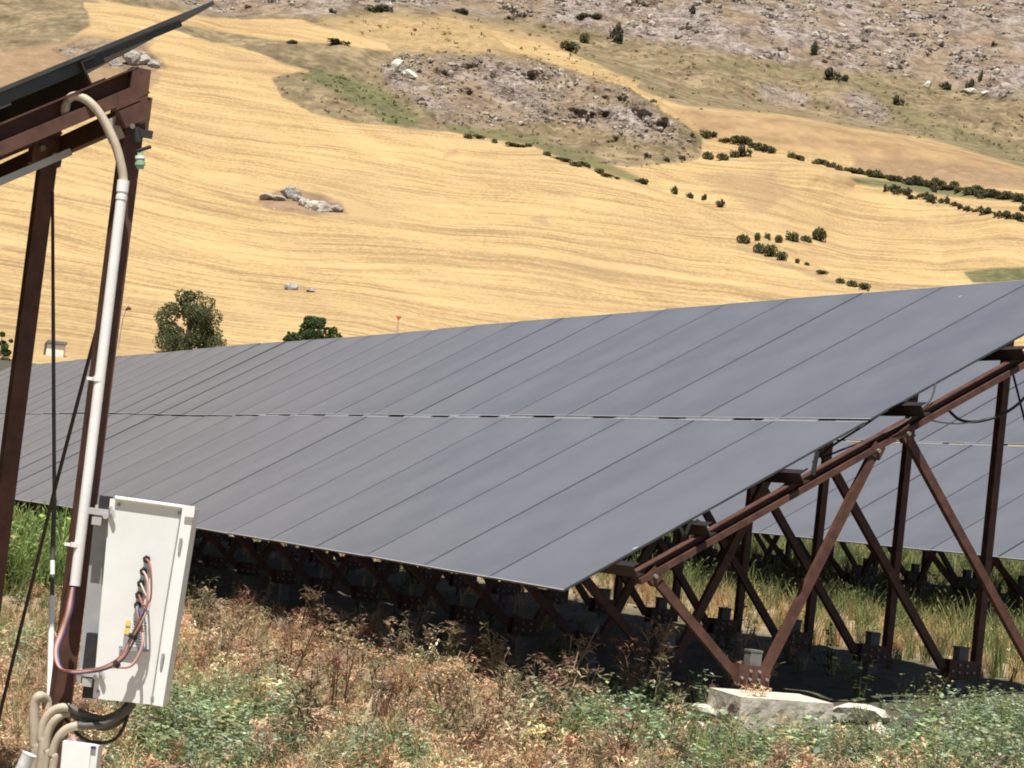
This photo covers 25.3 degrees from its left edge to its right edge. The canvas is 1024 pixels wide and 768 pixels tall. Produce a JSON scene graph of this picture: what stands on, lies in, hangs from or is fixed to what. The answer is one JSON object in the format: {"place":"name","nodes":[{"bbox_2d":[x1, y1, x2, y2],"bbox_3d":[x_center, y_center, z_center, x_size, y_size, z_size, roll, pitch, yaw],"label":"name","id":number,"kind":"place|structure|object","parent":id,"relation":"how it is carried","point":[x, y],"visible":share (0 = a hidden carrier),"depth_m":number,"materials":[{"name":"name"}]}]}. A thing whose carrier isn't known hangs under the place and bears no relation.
{"place":"outdoors","nodes":[
{"label":"outdoors","id":0,"kind":"place"},
{"bbox_2d":[0,0,1023,445],"bbox_3d":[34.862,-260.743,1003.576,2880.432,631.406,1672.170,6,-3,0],"label":"hills","id":1,"kind":"structure","parent":0,"point":[434,226],"depth_m":454.62,"materials":[{"name":"yellow plant"}]},
{"bbox_2d":[0,331,12,356],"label":"bush","id":2,"kind":"object","parent":1,"relation":"on","point":[4,350],"visible":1,"depth_m":155.87,"materials":[{"name":"green plant"}]},
{"bbox_2d":[43,340,67,356],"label":"farm hut","id":3,"kind":"object","parent":1,"relation":"on","point":[60,346],"visible":0.88,"depth_m":165.28,"materials":[{"name":"paint"}]},
{"bbox_2d":[109,58,123,65],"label":"boulder","id":4,"kind":"object","parent":1,"relation":"on","point":[116,62],"visible":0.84,"depth_m":463.28,"materials":[{"name":"grey stone"}]},
{"bbox_2d":[117,306,131,348],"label":"lamp post","id":5,"kind":"object","parent":1,"relation":"on","point":[128,308],"visible":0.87,"depth_m":187.35,"materials":[{"name":"grey metal"}]},
{"bbox_2d":[122,50,140,64],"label":"boulder","id":6,"kind":"object","parent":1,"relation":"on","point":[132,57],"visible":0.8,"depth_m":464.87,"materials":[{"name":"grey stone"}]},
{"bbox_2d":[140,54,151,64],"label":"boulder","id":7,"kind":"object","parent":1,"relation":"on","point":[145,59],"visible":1,"depth_m":466.82,"materials":[{"name":"grey stone"}]},
{"bbox_2d":[147,60,159,67],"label":"boulder","id":8,"kind":"object","parent":1,"relation":"on","point":[154,64],"visible":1,"depth_m":465.39,"materials":[{"name":"grey stone"}]},
{"bbox_2d":[152,289,226,351],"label":"round tree","id":9,"kind":"object","parent":1,"relation":"on","point":[199,313],"visible":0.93,"depth_m":188.70,"materials":[{"name":"green plant"}]},
{"bbox_2d":[259,193,273,199],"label":"boulder","id":10,"kind":"object","parent":1,"relation":"on","point":[265,196],"visible":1,"depth_m":361.93,"materials":[{"name":"grey stone"}]},
{"bbox_2d":[272,195,285,200],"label":"boulder","id":11,"kind":"object","parent":1,"relation":"on","point":[278,198],"visible":1,"depth_m":361.33,"materials":[{"name":"grey stone"}]},
{"bbox_2d":[280,185,301,198],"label":"boulder","id":12,"kind":"object","parent":1,"relation":"on","point":[289,192],"visible":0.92,"depth_m":364.43,"materials":[{"name":"grey stone"}]},
{"bbox_2d":[284,282,298,289],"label":"boulder","id":13,"kind":"object","parent":1,"relation":"on","point":[291,286],"visible":1,"depth_m":274.91,"materials":[{"name":"grey stone"}]},
{"bbox_2d":[298,198,310,206],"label":"boulder","id":14,"kind":"object","parent":1,"relation":"on","point":[302,201],"visible":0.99,"depth_m":357.81,"materials":[{"name":"grey stone"}]},
{"bbox_2d":[305,200,318,209],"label":"boulder","id":15,"kind":"object","parent":1,"relation":"on","point":[312,205],"visible":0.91,"depth_m":356.12,"materials":[{"name":"stone"}]},
{"bbox_2d":[284,315,342,341],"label":"tree","id":16,"kind":"object","parent":1,"relation":"on","point":[309,325],"visible":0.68,"depth_m":213.08,"materials":[{"name":"green plant"}]},
{"bbox_2d":[318,201,333,211],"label":"boulder","id":17,"kind":"object","parent":1,"relation":"on","point":[325,206],"visible":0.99,"depth_m":356.48,"materials":[{"name":"grey stone"}]},
{"bbox_2d":[331,205,342,211],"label":"boulder","id":18,"kind":"object","parent":1,"relation":"on","point":[336,208],"visible":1,"depth_m":356.85,"materials":[{"name":"grey stone"}]},
{"bbox_2d":[327,38,351,44],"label":"shrub","id":19,"kind":"object","parent":1,"relation":"on","point":[335,40],"visible":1,"depth_m":611.11,"materials":[{"name":"green plant"}]},
{"bbox_2d":[364,4,393,12],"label":"shrub","id":20,"kind":"object","parent":1,"relation":"on","point":[383,8],"visible":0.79,"depth_m":823.46,"materials":[{"name":"green plant"}]},
{"bbox_2d":[391,59,405,71],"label":"boulder","id":21,"kind":"object","parent":1,"relation":"on","point":[397,65],"visible":0.91,"depth_m":600.86,"materials":[{"name":"stone"}]},
{"bbox_2d":[402,69,416,78],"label":"boulder","id":22,"kind":"object","parent":1,"relation":"on","point":[409,73],"visible":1,"depth_m":597.27,"materials":[{"name":"stone"}]},
{"bbox_2d":[452,8,468,14],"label":"shrub","id":23,"kind":"object","parent":1,"relation":"on","point":[463,11],"visible":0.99,"depth_m":897.78,"materials":[{"name":"green plant"}]},
{"bbox_2d":[56,0,1023,212],"bbox_3d":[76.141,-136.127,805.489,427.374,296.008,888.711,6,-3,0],"label":"hillside rocks","id":24,"kind":"object","parent":1,"relation":"on","point":[866,30],"visible":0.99,"depth_m":997.21,"materials":[{"name":"stone"}]},
{"bbox_2d":[559,40,580,53],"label":"shrub","id":25,"kind":"object","parent":1,"relation":"on","point":[571,46],"visible":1,"depth_m":806.98,"materials":[{"name":"green plant"}]},
{"bbox_2d":[569,161,581,166],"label":"shrub","id":26,"kind":"object","parent":1,"relation":"on","point":[576,164],"visible":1,"depth_m":414.24,"materials":[{"name":"green plant"}]},
{"bbox_2d":[578,161,590,168],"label":"shrub","id":27,"kind":"object","parent":1,"relation":"on","point":[585,164],"visible":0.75,"depth_m":444.56,"materials":[{"name":"green plant"}]},
{"bbox_2d":[580,32,589,42],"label":"shrub","id":28,"kind":"object","parent":1,"relation":"on","point":[585,37],"visible":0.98,"depth_m":966.99,"materials":[{"name":"green plant"}]},
{"bbox_2d":[591,12,602,18],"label":"shrub","id":29,"kind":"object","parent":1,"relation":"on","point":[597,16],"visible":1,"depth_m":1002.50,"materials":[{"name":"green plant"}]},
{"bbox_2d":[609,22,623,43],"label":"shrub","id":30,"kind":"object","parent":1,"relation":"on","point":[617,32],"visible":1,"depth_m":960.55,"materials":[{"name":"green plant"}]},
{"bbox_2d":[634,177,648,184],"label":"shrub","id":31,"kind":"object","parent":1,"relation":"on","point":[643,181],"visible":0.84,"depth_m":495.70,"materials":[{"name":"green plant"}]},
{"bbox_2d":[279,12,1023,166],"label":"hillside scrub","id":32,"kind":"object","parent":1,"relation":"on","point":[722,78],"visible":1,"depth_m":610.53,"materials":[{"name":"green plant"}]},
{"bbox_2d":[670,185,677,194],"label":"shrub","id":33,"kind":"object","parent":1,"relation":"on","point":[675,190],"visible":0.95,"depth_m":495.82,"materials":[{"name":"green plant"}]},
{"bbox_2d":[688,4,695,13],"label":"shrub","id":34,"kind":"object","parent":1,"relation":"on","point":[692,9],"visible":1,"depth_m":1030.79,"materials":[{"name":"green plant"}]},
{"bbox_2d":[699,129,711,137],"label":"shrub","id":35,"kind":"object","parent":1,"relation":"on","point":[706,134],"visible":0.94,"depth_m":678.42,"materials":[{"name":"green plant"}]},
{"bbox_2d":[702,151,713,159],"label":"shrub","id":36,"kind":"object","parent":1,"relation":"on","point":[707,155],"visible":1,"depth_m":540.14,"materials":[{"name":"green plant"}]},
{"bbox_2d":[715,199,724,207],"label":"shrub","id":37,"kind":"object","parent":1,"relation":"on","point":[720,203],"visible":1,"depth_m":489.29,"materials":[{"name":"green plant"}]},
{"bbox_2d":[716,152,728,160],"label":"shrub","id":38,"kind":"object","parent":1,"relation":"on","point":[722,156],"visible":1,"depth_m":537.81,"materials":[{"name":"green plant"}]},
{"bbox_2d":[729,150,739,157],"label":"shrub","id":39,"kind":"object","parent":1,"relation":"on","point":[734,154],"visible":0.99,"depth_m":540.72,"materials":[{"name":"green plant"}]},
{"bbox_2d":[730,134,741,142],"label":"shrub","id":40,"kind":"object","parent":1,"relation":"on","point":[734,138],"visible":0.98,"depth_m":674.79,"materials":[{"name":"green plant"}]},
{"bbox_2d":[736,233,749,243],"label":"shrub","id":41,"kind":"object","parent":1,"relation":"on","point":[743,238],"visible":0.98,"depth_m":366.02,"materials":[{"name":"green plant"}]},
{"bbox_2d":[737,135,750,142],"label":"shrub","id":42,"kind":"object","parent":1,"relation":"on","point":[742,138],"visible":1,"depth_m":672.95,"materials":[{"name":"green plant"}]},
{"bbox_2d":[738,144,752,156],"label":"shrub","id":43,"kind":"object","parent":1,"relation":"on","point":[741,150],"visible":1,"depth_m":540.99,"materials":[{"name":"green plant"}]},
{"bbox_2d":[752,242,764,253],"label":"shrub","id":44,"kind":"object","parent":1,"relation":"on","point":[758,248],"visible":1,"depth_m":359.45,"materials":[{"name":"green plant"}]},
{"bbox_2d":[760,144,771,151],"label":"shrub","id":45,"kind":"object","parent":1,"relation":"on","point":[764,147],"visible":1,"depth_m":666.28,"materials":[{"name":"green plant"}]},
{"bbox_2d":[763,244,777,256],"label":"shrub","id":46,"kind":"object","parent":1,"relation":"on","point":[771,250],"visible":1,"depth_m":357.90,"materials":[{"name":"green plant"}]},
{"bbox_2d":[775,234,782,242],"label":"shrub","id":47,"kind":"object","parent":1,"relation":"on","point":[778,238],"visible":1,"depth_m":449.25,"materials":[{"name":"green plant"}]},
{"bbox_2d":[776,251,787,260],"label":"shrub","id":48,"kind":"object","parent":1,"relation":"on","point":[783,255],"visible":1,"depth_m":356.04,"materials":[{"name":"green plant"}]},
{"bbox_2d":[787,151,795,159],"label":"shrub","id":49,"kind":"object","parent":1,"relation":"on","point":[792,155],"visible":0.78,"depth_m":658.99,"materials":[{"name":"green plant"}]},
{"bbox_2d":[785,230,799,241],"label":"shrub","id":50,"kind":"object","parent":1,"relation":"on","point":[793,237],"visible":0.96,"depth_m":454.96,"materials":[{"name":"green plant"}]},
{"bbox_2d":[800,235,811,242],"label":"shrub","id":51,"kind":"object","parent":1,"relation":"on","point":[805,238],"visible":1,"depth_m":459.89,"materials":[{"name":"green plant"}]},
{"bbox_2d":[810,42,817,55],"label":"shrub","id":52,"kind":"object","parent":1,"relation":"on","point":[814,49],"visible":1,"depth_m":987.06,"materials":[{"name":"green plant"}]},
{"bbox_2d":[812,227,826,241],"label":"shrub","id":53,"kind":"object","parent":1,"relation":"on","point":[819,233],"visible":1,"depth_m":467.80,"materials":[{"name":"green plant"}]},
{"bbox_2d":[823,66,841,80],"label":"shrub","id":54,"kind":"object","parent":1,"relation":"on","point":[828,74],"visible":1,"depth_m":932.79,"materials":[{"name":"green plant"}]},
{"bbox_2d":[846,280,857,286],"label":"shrub","id":55,"kind":"object","parent":1,"relation":"on","point":[851,283],"visible":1,"depth_m":334.76,"materials":[{"name":"green plant"}]},
{"bbox_2d":[858,282,871,290],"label":"shrub","id":56,"kind":"object","parent":1,"relation":"on","point":[864,286],"visible":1,"depth_m":333.11,"materials":[{"name":"green plant"}]},
{"bbox_2d":[871,172,884,178],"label":"shrub","id":57,"kind":"object","parent":1,"relation":"on","point":[877,175],"visible":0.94,"depth_m":663.34,"materials":[{"name":"green plant"}]},
{"bbox_2d":[888,184,900,191],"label":"shrub","id":58,"kind":"object","parent":1,"relation":"on","point":[895,186],"visible":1,"depth_m":537.63,"materials":[{"name":"green plant"}]},
{"bbox_2d":[892,95,904,105],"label":"shrub","id":59,"kind":"object","parent":1,"relation":"on","point":[896,99],"visible":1,"depth_m":908.54,"materials":[{"name":"green plant"}]},
{"bbox_2d":[901,187,912,194],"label":"shrub","id":60,"kind":"object","parent":1,"relation":"on","point":[908,191],"visible":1,"depth_m":533.98,"materials":[{"name":"green plant"}]},
{"bbox_2d":[901,179,913,185],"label":"shrub","id":61,"kind":"object","parent":1,"relation":"on","point":[910,182],"visible":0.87,"depth_m":656.95,"materials":[{"name":"green plant"}]},
{"bbox_2d":[908,175,919,184],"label":"shrub","id":62,"kind":"object","parent":1,"relation":"on","point":[914,178],"visible":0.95,"depth_m":661.79,"materials":[{"name":"green plant"}]},
{"bbox_2d":[924,194,936,202],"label":"shrub","id":63,"kind":"object","parent":1,"relation":"on","point":[931,198],"visible":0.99,"depth_m":525.97,"materials":[{"name":"green plant"}]},
{"bbox_2d":[927,180,937,186],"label":"shrub","id":64,"kind":"object","parent":1,"relation":"on","point":[930,183],"visible":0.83,"depth_m":659.59,"materials":[{"name":"green plant"}]},
{"bbox_2d":[939,81,951,89],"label":"shrub","id":65,"kind":"object","parent":1,"relation":"on","point":[946,85],"visible":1,"depth_m":963.79,"materials":[{"name":"green plant"}]},
{"bbox_2d":[960,88,976,93],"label":"boulder","id":66,"kind":"object","parent":1,"relation":"on","point":[971,90],"visible":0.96,"depth_m":954.80,"materials":[{"name":"stone"}]},
{"bbox_2d":[965,78,973,88],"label":"shrub","id":67,"kind":"object","parent":1,"relation":"on","point":[970,84],"visible":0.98,"depth_m":962.02,"materials":[{"name":"green plant"}]},
{"bbox_2d":[963,186,977,194],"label":"shrub","id":68,"kind":"object","parent":1,"relation":"on","point":[972,190],"visible":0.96,"depth_m":641.61,"materials":[{"name":"green plant"}]},
{"bbox_2d":[976,192,989,198],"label":"shrub","id":69,"kind":"object","parent":1,"relation":"on","point":[984,195],"visible":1,"depth_m":634.72,"materials":[{"name":"green plant"}]},
{"bbox_2d":[979,207,990,215],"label":"shrub","id":70,"kind":"object","parent":1,"relation":"on","point":[982,212],"visible":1,"depth_m":495.52,"materials":[{"name":"green plant"}]},
{"bbox_2d":[986,189,1000,197],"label":"shrub","id":71,"kind":"object","parent":1,"relation":"on","point":[992,193],"visible":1,"depth_m":633.18,"materials":[{"name":"green plant"}]},
{"bbox_2d":[1000,190,1012,199],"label":"shrub","id":72,"kind":"object","parent":1,"relation":"on","point":[1006,194],"visible":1,"depth_m":630.21,"materials":[{"name":"green plant"}]},
{"bbox_2d":[1004,211,1016,219],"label":"shrub","id":73,"kind":"object","parent":1,"relation":"on","point":[1009,215],"visible":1,"depth_m":478.96,"materials":[{"name":"green plant"}]},
{"bbox_2d":[1011,192,1023,201],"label":"shrub","id":74,"kind":"object","parent":1,"relation":"on","point":[1016,196],"visible":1,"depth_m":625.87,"materials":[{"name":"green plant"}]},
{"bbox_2d":[1015,212,1023,221],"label":"shrub","id":75,"kind":"object","parent":1,"relation":"on","point":[1019,218],"visible":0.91,"depth_m":479.74,"materials":[{"name":"green plant"}]},
{"bbox_2d":[0,360,1023,767],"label":"ground","id":76,"kind":"structure","parent":0,"point":[836,688],"depth_m":16.38,"materials":[{"name":"brown soil"}]},
{"bbox_2d":[4,496,72,596],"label":"tall green weeds","id":77,"kind":"object","parent":76,"relation":"on","point":[26,533],"visible":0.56,"depth_m":19.65,"materials":[{"name":"green plant"}]},
{"bbox_2d":[0,1,214,767],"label":"solar array","id":78,"kind":"object","parent":76,"relation":"on","point":[34,121],"visible":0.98,"depth_m":6.05,"materials":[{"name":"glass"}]},
{"bbox_2d":[15,751,35,767],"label":"pipe","id":79,"kind":"object","parent":78,"relation":"attached to","point":[26,759],"visible":1,"depth_m":5.73,"materials":[{"name":"white plastic"}]},
{"bbox_2d":[29,691,51,767],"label":"drain hose","id":80,"kind":"object","parent":78,"relation":"attached to","point":[42,697],"visible":0.95,"depth_m":5.84,"materials":[{"name":"beige plastic"}]},
{"bbox_2d":[47,191,56,694],"bbox_3d":[-1.312,0.160,6.521,0.030,1.462,0.439,9,-4,-34],"label":"ground wire","id":81,"kind":"object","parent":78,"relation":"attached to","point":[51,603],"visible":0.87,"depth_m":6.50,"materials":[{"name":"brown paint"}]},
{"bbox_2d":[60,734,102,767],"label":"junction box","id":82,"kind":"object","parent":78,"relation":"attached to","point":[76,753],"visible":1,"depth_m":5.74,"materials":[{"name":"paint"}]},
{"bbox_2d":[61,91,127,179],"bbox_3d":[-1.097,-0.647,6.004,0.208,0.226,0.101,6,-3,0],"label":"flexible conduit","id":83,"kind":"object","parent":78,"relation":"attached to","point":[96,109],"visible":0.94,"depth_m":5.96,"materials":[{"name":"beige plastic"}]},
{"bbox_2d":[64,179,129,585],"bbox_3d":[-1.086,-0.007,5.934,0.056,1.064,0.032,6,-3,0],"label":"plastic pipe","id":84,"kind":"object","parent":78,"relation":"attached to","point":[98,378],"visible":1,"depth_m":5.92,"materials":[{"name":"white plastic"}]},
{"bbox_2d":[53,495,198,706],"bbox_3d":[-0.996,0.546,5.793,0.330,0.516,0.181,6,-3,0],"label":"combiner box","id":85,"kind":"object","parent":78,"relation":"attached to","point":[140,560],"visible":1,"depth_m":5.77,"materials":[{"name":"paint"}]},
{"bbox_2d":[36,702,128,767],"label":"cable hose","id":86,"kind":"object","parent":85,"relation":"hanging from","point":[49,713],"visible":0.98,"depth_m":5.79,"materials":[{"name":"beige plastic"}]},
{"bbox_2d":[42,711,131,767],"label":"cable hose","id":87,"kind":"object","parent":85,"relation":"hanging from","point":[54,720],"visible":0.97,"depth_m":5.79,"materials":[{"name":"beige plastic"}]},
{"bbox_2d":[48,702,135,767],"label":"cable hose","id":88,"kind":"object","parent":85,"relation":"hanging from","point":[66,729],"visible":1,"depth_m":5.77,"materials":[{"name":"beige plastic"}]},
{"bbox_2d":[64,713,129,743],"bbox_3d":[-1.065,0.861,5.810,0.175,0.110,0.033,6,-3,7],"label":"black cable","id":89,"kind":"object","parent":85,"relation":"hanging from","point":[79,735],"visible":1,"depth_m":5.80,"materials":[{"name":"rubber"}]},
{"bbox_2d":[192,577,783,758],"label":"dead stalks","id":90,"kind":"object","parent":76,"relation":"on","point":[337,661],"visible":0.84,"depth_m":12.45,"materials":[{"name":"brown plant"}]},
{"bbox_2d":[0,576,1023,767],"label":"dry weeds","id":91,"kind":"object","parent":76,"relation":"on","point":[621,757],"visible":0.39,"depth_m":10.54,"materials":[{"name":"brown plant"}]},
{"bbox_2d":[0,280,1023,695],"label":"solar array","id":92,"kind":"object","parent":76,"relation":"on","point":[556,458],"visible":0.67,"depth_m":16.13,"materials":[{"name":"glass"}]},
{"bbox_2d":[0,507,1023,682],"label":"tall dry grass","id":93,"kind":"structure","parent":76,"relation":"on","point":[716,604],"depth_m":18.44,"materials":[{"name":"beige plant"}]},
{"bbox_2d":[0,617,1023,767],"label":"green weeds","id":94,"kind":"object","parent":76,"relation":"on","point":[902,734],"visible":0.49,"depth_m":10.73,"materials":[{"name":"green plant"}]},
{"bbox_2d":[4,518,1023,703],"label":"leafy undergrowth","id":95,"kind":"object","parent":76,"relation":"on","point":[796,663],"visible":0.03,"depth_m":16.59,"materials":[{"name":"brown plant"}]},
{"bbox_2d":[692,703,713,719],"bbox_3d":[1.072,1.770,12.270,0.250,0.085,0.230,6,-3,0],"label":"stone","id":96,"kind":"object","parent":76,"relation":"on","point":[709,710],"visible":0.29,"depth_m":12.20,"materials":[{"name":"grey stone"}]},
{"bbox_2d":[712,709,724,719],"bbox_3d":[1.186,1.767,12.105,0.235,0.109,0.313,6,-3,0],"label":"stone","id":97,"kind":"object","parent":76,"relation":"on","point":[715,713],"visible":0.11,"depth_m":12.04,"materials":[{"name":"grey stone"}]},
{"bbox_2d":[707,687,833,733],"bbox_3d":[1.374,1.784,12.200,0.772,0.246,0.502,9,-4,-31],"label":"concrete footing","id":98,"kind":"object","parent":76,"relation":"on","point":[768,705],"visible":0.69,"depth_m":11.98,"materials":[{"name":"grey concrete"}]},
{"bbox_2d":[627,360,1023,612],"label":"solar array","id":99,"kind":"object","parent":76,"relation":"on","point":[959,466],"visible":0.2,"depth_m":22.72,"materials":[{"name":"glass"}]},
{"bbox_2d":[832,703,889,722],"bbox_3d":[1.912,1.815,12.578,0.355,0.113,0.270,6,-3,0],"label":"stone","id":100,"kind":"object","parent":76,"relation":"on","point":[881,714],"visible":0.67,"depth_m":12.46,"materials":[{"name":"grey stone"}]},
{"bbox_2d":[863,724,893,735],"bbox_3d":[1.951,1.843,12.113,0.164,0.073,0.172,6,-3,0],"label":"stone","id":101,"kind":"object","parent":76,"relation":"on","point":[878,732],"visible":0.25,"depth_m":12.05,"materials":[{"name":"beige stone"}]},
{"bbox_2d":[0,501,1023,767],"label":"green grass","id":102,"kind":"structure","parent":0,"point":[866,619],"depth_m":18.22,"materials":[{"name":"green plant"}]},
{"bbox_2d":[0,580,1023,767],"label":"dry grass","id":103,"kind":"structure","parent":0,"point":[126,765],"depth_m":11.50,"materials":[{"name":"plant"}]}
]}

